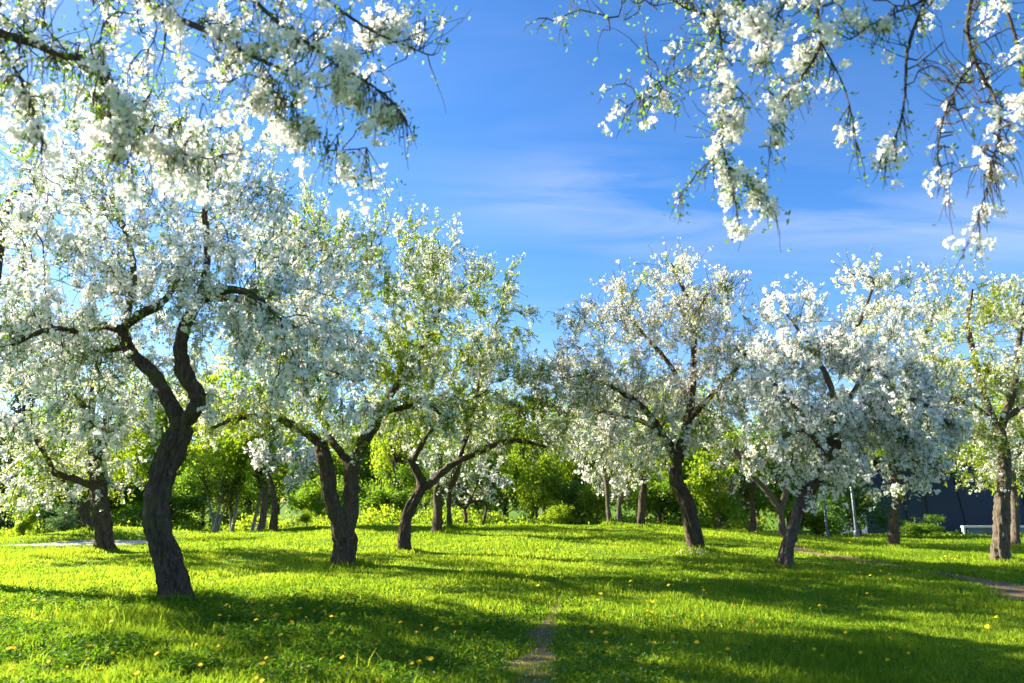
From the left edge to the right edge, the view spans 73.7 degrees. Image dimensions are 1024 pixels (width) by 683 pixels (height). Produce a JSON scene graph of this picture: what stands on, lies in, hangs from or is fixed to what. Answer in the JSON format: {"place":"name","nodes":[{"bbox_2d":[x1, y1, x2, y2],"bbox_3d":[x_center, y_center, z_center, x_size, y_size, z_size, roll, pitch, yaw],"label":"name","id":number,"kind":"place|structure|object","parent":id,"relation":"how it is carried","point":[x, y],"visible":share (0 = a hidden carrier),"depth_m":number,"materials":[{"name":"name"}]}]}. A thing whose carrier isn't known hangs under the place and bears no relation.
{"place":"outdoors","nodes":[
{"label":"outdoors","id":0,"kind":"place"},
{"bbox_2d":[3,539,181,545],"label":"gravel path","id":1,"kind":"structure","parent":0,"point":[86,542],"depth_m":20.98,"materials":[{"name":"beige gravel"}]},
{"bbox_2d":[0,502,1023,682],"bbox_3d":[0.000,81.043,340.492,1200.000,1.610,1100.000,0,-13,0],"label":"ground","id":2,"kind":"structure","parent":0,"point":[283,509],"depth_m":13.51,"materials":[{"name":"green plant"}]},
{"bbox_2d":[0,376,49,531],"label":"blossoming tree","id":3,"kind":"object","parent":2,"relation":"on","point":[5,516],"visible":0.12,"depth_m":37.47,"materials":[{"name":"plant"}]},
{"bbox_2d":[13,494,38,536],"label":"sapling","id":4,"kind":"object","parent":2,"relation":"on","point":[27,523],"visible":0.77,"depth_m":28.90,"materials":[{"name":"green plant"}]},
{"bbox_2d":[0,166,75,455],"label":"apple tree","id":5,"kind":"object","parent":2,"relation":"on","point":[9,422],"visible":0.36,"depth_m":12.86,"materials":[{"name":"white plant"}]},
{"bbox_2d":[1,441,91,533],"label":"shrub","id":6,"kind":"object","parent":2,"relation":"on","point":[44,515],"visible":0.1,"depth_m":33.05,"materials":[{"name":"green plant"}]},
{"bbox_2d":[22,400,100,515],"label":"woodland tree","id":7,"kind":"object","parent":2,"relation":"on","point":[39,410],"visible":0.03,"depth_m":50.57,"materials":[{"name":"green plant"}]},
{"bbox_2d":[0,410,124,527],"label":"apple tree","id":8,"kind":"object","parent":2,"relation":"on","point":[71,496],"visible":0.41,"depth_m":23.66,"materials":[{"name":"white plant"}]},
{"bbox_2d":[43,504,81,531],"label":"shrub","id":9,"kind":"object","parent":2,"relation":"on","point":[61,523],"visible":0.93,"depth_m":29.80,"materials":[{"name":"green plant"}]},
{"bbox_2d":[0,300,169,551],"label":"apple tree","id":10,"kind":"object","parent":2,"relation":"on","point":[97,484],"visible":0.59,"depth_m":17.96,"materials":[{"name":"white plant"}]},
{"bbox_2d":[40,460,148,525],"bbox_3d":[-20.875,7.989,34.987,5.356,4.785,4.969,-8,-15,32],"label":"shrub","id":11,"kind":"object","parent":2,"relation":"on","point":[115,510],"visible":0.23,"depth_m":34.66,"materials":[{"name":"green plant"}]},
{"bbox_2d":[61,425,134,516],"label":"woodland tree","id":12,"kind":"object","parent":2,"relation":"on","point":[87,493],"depth_m":48.68,"materials":[{"name":"green plant"}]},
{"bbox_2d":[115,425,199,524],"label":"woodland tree","id":13,"kind":"object","parent":2,"relation":"on","point":[155,450],"depth_m":47.54,"materials":[{"name":"green plant"}]},
{"bbox_2d":[103,358,228,491],"bbox_3d":[-15.735,4.731,30.832,5.325,8.224,4.673,10,-16,-37],"label":"broadleaf tree","id":14,"kind":"object","parent":2,"relation":"on","point":[143,467],"visible":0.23,"depth_m":29.82,"materials":[{"name":"green plant"}]},
{"bbox_2d":[118,474,213,526],"bbox_3d":[-17.810,8.381,34.794,4.480,3.697,4.156,2,-13,-8],"label":"shrub","id":15,"kind":"object","parent":2,"relation":"on","point":[179,500],"visible":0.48,"depth_m":34.72,"materials":[{"name":"green plant"}]},
{"bbox_2d":[0,42,385,601],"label":"apple tree","id":16,"kind":"object","parent":2,"relation":"on","point":[165,551],"visible":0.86,"depth_m":9.98,"materials":[{"name":"white plant"}]},
{"bbox_2d":[172,461,224,528],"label":"shrub","id":17,"kind":"object","parent":2,"relation":"on","point":[195,521],"visible":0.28,"depth_m":35.97,"materials":[{"name":"green plant"}]},
{"bbox_2d":[176,424,235,527],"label":"woodland tree","id":18,"kind":"object","parent":2,"relation":"on","point":[180,471],"visible":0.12,"depth_m":47.34,"materials":[{"name":"green plant"}]},
{"bbox_2d":[183,453,256,532],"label":"young tree","id":19,"kind":"object","parent":2,"relation":"on","point":[228,484],"visible":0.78,"depth_m":28.47,"materials":[{"name":"green plant"}]},
{"bbox_2d":[210,461,255,531],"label":"young tree","id":20,"kind":"object","parent":2,"relation":"on","point":[229,509],"visible":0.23,"depth_m":29.25,"materials":[{"name":"green plant"}]},
{"bbox_2d":[0,0,472,218],"label":"apple tree","id":21,"kind":"object","parent":2,"relation":"on","point":[122,117],"visible":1,"depth_m":4.23,"materials":[{"name":"white plant"}]},
{"bbox_2d":[207,476,280,529],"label":"shrub","id":22,"kind":"object","parent":2,"relation":"on","point":[247,505],"visible":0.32,"depth_m":35.75,"materials":[{"name":"green plant"}]},
{"bbox_2d":[214,421,290,516],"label":"woodland tree","id":23,"kind":"object","parent":2,"relation":"on","point":[253,476],"visible":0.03,"depth_m":51.27,"materials":[{"name":"green plant"}]},
{"bbox_2d":[180,360,328,529],"bbox_3d":[-10.571,4.211,28.834,4.860,7.791,5.538,-10,-17,37],"label":"broadleaf tree","id":24,"kind":"object","parent":2,"relation":"on","point":[237,458],"visible":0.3,"depth_m":27.94,"materials":[{"name":"green plant"}]},
{"bbox_2d":[243,445,286,530],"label":"young tree","id":25,"kind":"object","parent":2,"relation":"on","point":[257,506],"visible":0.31,"depth_m":29.25,"materials":[{"name":"green plant"}]},
{"bbox_2d":[241,417,303,523],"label":"woodland tree","id":26,"kind":"object","parent":2,"relation":"on","point":[279,504],"visible":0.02,"depth_m":58.56,"materials":[{"name":"green plant"}]},
{"bbox_2d":[243,409,322,530],"label":"apple tree","id":27,"kind":"object","parent":2,"relation":"on","point":[260,451],"visible":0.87,"depth_m":25.64,"materials":[{"name":"white plant"}]},
{"bbox_2d":[297,508,312,525],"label":"shrub","id":28,"kind":"object","parent":2,"relation":"on","point":[304,517],"visible":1,"depth_m":28.88,"materials":[{"name":"green plant"}]},
{"bbox_2d":[268,433,369,523],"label":"woodland tree","id":29,"kind":"object","parent":2,"relation":"on","point":[339,472],"visible":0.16,"depth_m":49.15,"materials":[{"name":"green plant"}]},
{"bbox_2d":[278,475,364,525],"bbox_3d":[-10.538,8.959,37.148,4.066,3.697,4.382,-9,-16,33],"label":"shrub","id":30,"kind":"object","parent":2,"relation":"on","point":[307,495],"visible":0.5,"depth_m":36.04,"materials":[{"name":"green plant"}]},
{"bbox_2d":[172,172,473,566],"label":"apple tree","id":31,"kind":"object","parent":2,"relation":"on","point":[343,520],"visible":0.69,"depth_m":14.09,"materials":[{"name":"white plant"}]},
{"bbox_2d":[314,415,351,514],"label":"woodland tree","id":32,"kind":"object","parent":2,"relation":"on","point":[330,447],"visible":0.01,"depth_m":58.22,"materials":[{"name":"green plant"}]},
{"bbox_2d":[332,416,392,522],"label":"woodland tree","id":33,"kind":"object","parent":2,"relation":"on","point":[364,461],"visible":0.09,"depth_m":48.65,"materials":[{"name":"green plant"}]},
{"bbox_2d":[358,462,423,522],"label":"shrub","id":34,"kind":"object","parent":2,"relation":"on","point":[378,496],"visible":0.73,"depth_m":35.70,"materials":[{"name":"green plant"}]},
{"bbox_2d":[361,395,442,523],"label":"broadleaf tree","id":35,"kind":"object","parent":2,"relation":"on","point":[394,458],"visible":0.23,"depth_m":37.67,"materials":[{"name":"green plant"}]},
{"bbox_2d":[358,438,452,520],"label":"woodland tree","id":36,"kind":"object","parent":2,"relation":"on","point":[373,479],"visible":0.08,"depth_m":49.56,"materials":[{"name":"green plant"}]},
{"bbox_2d":[407,484,446,524],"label":"shrub","id":37,"kind":"object","parent":2,"relation":"on","point":[427,495],"visible":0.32,"depth_m":34.51,"materials":[{"name":"green plant"}]},
{"bbox_2d":[421,445,455,522],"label":"woodland tree","id":38,"kind":"object","parent":2,"relation":"on","point":[426,479],"visible":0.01,"depth_m":56.42,"materials":[{"name":"green plant"}]},
{"bbox_2d":[417,426,483,526],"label":"apple tree","id":39,"kind":"object","parent":2,"relation":"on","point":[461,481],"visible":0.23,"depth_m":24.72,"materials":[{"name":"white plant"}]},
{"bbox_2d":[399,348,513,532],"bbox_3d":[-1.837,3.210,22.523,4.098,6.366,4.717,0,-13,0],"label":"apple tree","id":40,"kind":"object","parent":2,"relation":"on","point":[437,519],"visible":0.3,"depth_m":21.92,"materials":[{"name":"white plant"}]},
{"bbox_2d":[433,434,496,521],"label":"woodland tree","id":41,"kind":"object","parent":2,"relation":"on","point":[475,506],"visible":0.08,"depth_m":51.13,"materials":[{"name":"green plant"}]},
{"bbox_2d":[357,233,583,550],"label":"apple tree","id":42,"kind":"object","parent":2,"relation":"on","point":[468,355],"visible":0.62,"depth_m":16.75,"materials":[{"name":"white plant"}]},
{"bbox_2d":[434,437,514,524],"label":"apple tree","id":43,"kind":"object","parent":2,"relation":"on","point":[483,490],"visible":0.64,"depth_m":26.69,"materials":[{"name":"white plant"}]},
{"bbox_2d":[474,379,523,516],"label":"woodland tree","id":44,"kind":"object","parent":2,"relation":"on","point":[511,394],"visible":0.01,"depth_m":58.83,"materials":[{"name":"green plant"}]},
{"bbox_2d":[450,378,555,517],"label":"broadleaf tree","id":45,"kind":"object","parent":2,"relation":"on","point":[514,429],"visible":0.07,"depth_m":37.19,"materials":[{"name":"green plant"}]},
{"bbox_2d":[472,447,541,520],"bbox_3d":[-0.217,7.670,36.048,3.794,5.002,4.090,-3,-13,11],"label":"shrub","id":46,"kind":"object","parent":2,"relation":"on","point":[502,505],"visible":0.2,"depth_m":35.39,"materials":[{"name":"green plant"}]},
{"bbox_2d":[0,503,1023,536],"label":"undergrowth","id":47,"kind":"object","parent":2,"relation":"on","point":[246,523],"visible":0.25,"depth_m":32.16,"materials":[{"name":"green plant"}]},
{"bbox_2d":[12,554,1015,682],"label":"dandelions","id":48,"kind":"object","parent":2,"relation":"on","point":[546,645],"visible":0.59,"depth_m":6.47,"materials":[{"name":"yellow plant"}]},
{"bbox_2d":[498,433,569,521],"bbox_3d":[1.113,6.727,33.058,3.601,4.888,2.802,-2,-13,9],"label":"shrub","id":49,"kind":"object","parent":2,"relation":"on","point":[540,487],"visible":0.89,"depth_m":32.84,"materials":[{"name":"green plant"}]},
{"bbox_2d":[509,455,571,520],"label":"woodland tree","id":50,"kind":"object","parent":2,"relation":"on","point":[517,509],"visible":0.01,"depth_m":47.77,"materials":[{"name":"green plant"}]},
{"bbox_2d":[528,395,572,516],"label":"woodland tree","id":51,"kind":"object","parent":2,"relation":"on","point":[542,510],"depth_m":59.10,"materials":[{"name":"green plant"}]},
{"bbox_2d":[542,497,575,524],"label":"shrub","id":52,"kind":"object","parent":2,"relation":"on","point":[556,513],"visible":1,"depth_m":30.65,"materials":[{"name":"green plant"}]},
{"bbox_2d":[551,479,591,524],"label":"shrub","id":53,"kind":"object","parent":2,"relation":"on","point":[567,495],"visible":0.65,"depth_m":32.08,"materials":[{"name":"green plant"}]},
{"bbox_2d":[535,405,611,495],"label":"broadleaf tree","id":54,"kind":"object","parent":2,"relation":"on","point":[572,467],"visible":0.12,"depth_m":40.25,"materials":[{"name":"green plant"}]},
{"bbox_2d":[544,441,604,518],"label":"woodland tree","id":55,"kind":"object","parent":2,"relation":"on","point":[579,494],"visible":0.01,"depth_m":49.19,"materials":[{"name":"green plant"}]},
{"bbox_2d":[527,349,629,521],"bbox_3d":[3.050,3.921,29.277,4.918,7.983,4.886,0,-13,0],"label":"apple tree","id":56,"kind":"object","parent":2,"relation":"on","point":[596,481],"visible":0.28,"depth_m":28.77,"materials":[{"name":"grey plant"}]},
{"bbox_2d":[541,415,616,518],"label":"woodland tree","id":57,"kind":"object","parent":2,"relation":"on","point":[593,469],"depth_m":59.86,"materials":[{"name":"green plant"}]},
{"bbox_2d":[575,480,617,524],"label":"shrub","id":58,"kind":"object","parent":2,"relation":"on","point":[593,503],"visible":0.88,"depth_m":32.01,"materials":[{"name":"green plant"}]},
{"bbox_2d":[600,427,653,522],"label":"apple tree","id":59,"kind":"object","parent":2,"relation":"on","point":[622,492],"visible":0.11,"depth_m":30.09,"materials":[{"name":"grey plant"}]},
{"bbox_2d":[565,371,689,525],"bbox_3d":[4.394,4.093,26.121,5.008,6.192,5.338,0,-13,0],"label":"apple tree","id":60,"kind":"object","parent":2,"relation":"on","point":[639,476],"visible":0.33,"depth_m":25.80,"materials":[{"name":"white plant"}]},
{"bbox_2d":[593,414,667,517],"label":"woodland tree","id":61,"kind":"object","parent":2,"relation":"on","point":[629,497],"visible":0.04,"depth_m":48.92,"materials":[{"name":"green plant"}]},
{"bbox_2d":[609,413,664,518],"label":"woodland tree","id":62,"kind":"object","parent":2,"relation":"on","point":[633,493],"depth_m":56.49,"materials":[{"name":"green plant"}]},
{"bbox_2d":[514,237,771,551],"bbox_3d":[3.286,1.122,16.800,6.549,8.157,4.826,0,-13,0],"label":"apple tree","id":63,"kind":"object","parent":2,"relation":"on","point":[689,312],"visible":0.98,"depth_m":16.32,"materials":[{"name":"white plant"}]},
{"bbox_2d":[627,464,696,525],"bbox_3d":[6.850,7.287,32.330,3.462,3.282,3.164,-13,-18,43],"label":"shrub","id":64,"kind":"object","parent":2,"relation":"on","point":[657,502],"visible":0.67,"depth_m":31.86,"materials":[{"name":"green plant"}]},
{"bbox_2d":[629,374,734,495],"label":"broadleaf tree","id":65,"kind":"object","parent":2,"relation":"on","point":[685,463],"visible":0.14,"depth_m":34.40,"materials":[{"name":"green plant"}]},
{"bbox_2d":[659,427,721,524],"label":"woodland tree","id":66,"kind":"object","parent":2,"relation":"on","point":[698,511],"visible":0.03,"depth_m":47.21,"materials":[{"name":"green plant"}]},
{"bbox_2d":[684,431,748,529],"bbox_3d":[9.156,6.248,30.728,2.805,4.971,3.377,-8,-15,30],"label":"shrub","id":67,"kind":"object","parent":2,"relation":"on","point":[702,481],"visible":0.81,"depth_m":30.16,"materials":[{"name":"green plant"}]},
{"bbox_2d":[698,413,759,519],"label":"woodland tree","id":68,"kind":"object","parent":2,"relation":"on","point":[739,470],"visible":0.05,"depth_m":47.34,"materials":[{"name":"green plant"}]},
{"bbox_2d":[702,438,785,532],"label":"apple tree","id":69,"kind":"object","parent":2,"relation":"on","point":[750,490],"visible":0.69,"depth_m":24.38,"materials":[{"name":"white plant"}]},
{"bbox_2d":[721,481,769,526],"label":"shrub","id":70,"kind":"object","parent":2,"relation":"on","point":[761,502],"visible":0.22,"depth_m":32.67,"materials":[{"name":"green plant"}]},
{"bbox_2d":[734,412,772,529],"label":"woodland tree","id":71,"kind":"object","parent":2,"relation":"on","point":[755,420],"depth_m":59.29,"materials":[{"name":"green plant"}]},
{"bbox_2d":[697,372,841,536],"bbox_3d":[8.674,3.840,23.366,4.957,5.819,4.124,0,-13,0],"label":"apple tree","id":72,"kind":"object","parent":2,"relation":"on","point":[750,468],"visible":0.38,"depth_m":22.98,"materials":[{"name":"grey plant"}]},
{"bbox_2d":[736,423,825,522],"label":"woodland tree","id":73,"kind":"object","parent":2,"relation":"on","point":[779,495],"visible":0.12,"depth_m":50.46,"materials":[{"name":"green plant"}]},
{"bbox_2d":[755,398,813,530],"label":"woodland tree","id":74,"kind":"object","parent":2,"relation":"on","point":[769,515],"visible":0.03,"depth_m":58.68,"materials":[{"name":"green plant"}]},
{"bbox_2d":[784,481,844,535],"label":"shrub","id":75,"kind":"object","parent":2,"relation":"on","point":[814,524],"visible":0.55,"depth_m":31.55,"materials":[{"name":"green plant"}]},
{"bbox_2d":[822,483,829,536],"bbox_3d":[13.355,6.886,29.199,0.298,3.514,0.298,0,-13,0],"label":"lamp post","id":76,"kind":"object","parent":2,"relation":"on","point":[827,532],"visible":0.4,"depth_m":29.02,"materials":[{"name":"grey metal"}]},
{"bbox_2d":[794,432,885,530],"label":"woodland tree","id":77,"kind":"object","parent":2,"relation":"on","point":[880,455],"visible":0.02,"depth_m":49.01,"materials":[{"name":"green plant"}]},
{"bbox_2d":[849,487,859,536],"bbox_3d":[14.199,7.206,28.303,0.208,2.395,0.208,0,-13,0],"label":"steel post","id":78,"kind":"object","parent":2,"relation":"on","point":[856,532],"visible":0.71,"depth_m":28.26,"materials":[{"name":"grey metal"}]},
{"bbox_2d":[728,272,985,567],"bbox_3d":[7.114,1.539,14.323,5.017,6.415,4.292,0,-13,0],"label":"apple tree","id":79,"kind":"object","parent":2,"relation":"on","point":[852,435],"visible":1,"depth_m":13.63,"materials":[{"name":"grey plant"}]},
{"bbox_2d":[810,473,906,537],"bbox_3d":[15.054,7.070,30.192,3.426,3.504,3.108,4,-14,-17],"label":"shrub","id":80,"kind":"object","parent":2,"relation":"on","point":[845,517],"visible":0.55,"depth_m":29.54,"materials":[{"name":"green plant"}]},
{"bbox_2d":[864,433,886,456],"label":"woodland tree","id":81,"kind":"object","parent":2,"relation":"on","point":[882,452],"visible":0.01,"depth_m":57.48,"materials":[{"name":"green plant"}]},
{"bbox_2d":[810,246,974,545],"label":"apple tree","id":82,"kind":"object","parent":2,"relation":"on","point":[894,488],"visible":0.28,"depth_m":21.61,"materials":[{"name":"white plant"}]},
{"bbox_2d":[899,514,947,537],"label":"shrub","id":83,"kind":"object","parent":2,"relation":"on","point":[917,528],"visible":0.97,"depth_m":27.11,"materials":[{"name":"green plant"}]},
{"bbox_2d":[877,259,1023,560],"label":"apple tree","id":84,"kind":"object","parent":2,"relation":"on","point":[991,429],"visible":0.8,"depth_m":16.86,"materials":[{"name":"grey plant"}]},
{"bbox_2d":[939,393,1023,492],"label":"broadleaf tree","id":85,"kind":"object","parent":2,"relation":"on","point":[1001,405],"visible":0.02,"depth_m":32.39,"materials":[{"name":"green plant"}]},
{"bbox_2d":[960,380,1023,496],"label":"broadleaf tree","id":86,"kind":"object","parent":2,"relation":"on","point":[994,485],"visible":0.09,"depth_m":30.14,"materials":[{"name":"green plant"}]},
{"bbox_2d":[961,526,1023,534],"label":"wall","id":87,"kind":"structure","parent":2,"relation":"on","point":[982,530],"depth_m":32.74,"materials":[{"name":"white"}]},
{"bbox_2d":[963,392,1023,545],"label":"apple tree","id":88,"kind":"object","parent":2,"relation":"on","point":[1017,457],"visible":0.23,"depth_m":21.87,"materials":[{"name":"grey plant"}]},
{"bbox_2d":[0,0,1023,501],"label":"sky","id":89,"kind":"structure","parent":0,"point":[518,148],"materials":[{"name":"blue"}]},
{"bbox_2d":[502,596,564,682],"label":"trodden path","id":90,"kind":"structure","parent":0,"point":[541,655],"depth_m":6.42,"materials":[{"name":"soil"}]},
{"bbox_2d":[523,0,1023,279],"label":"apple tree","id":91,"kind":"object","parent":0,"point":[759,25],"visible":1,"depth_m":4.31,"materials":[{"name":"white plant"}]},
{"bbox_2d":[794,544,1023,599],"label":"dirt path","id":92,"kind":"structure","parent":0,"point":[1014,593],"depth_m":11.78,"materials":[{"name":"soil"}]},
{"bbox_2d":[843,457,1023,534],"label":"blue building","id":93,"kind":"structure","parent":0,"point":[959,508],"depth_m":36.97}
]}

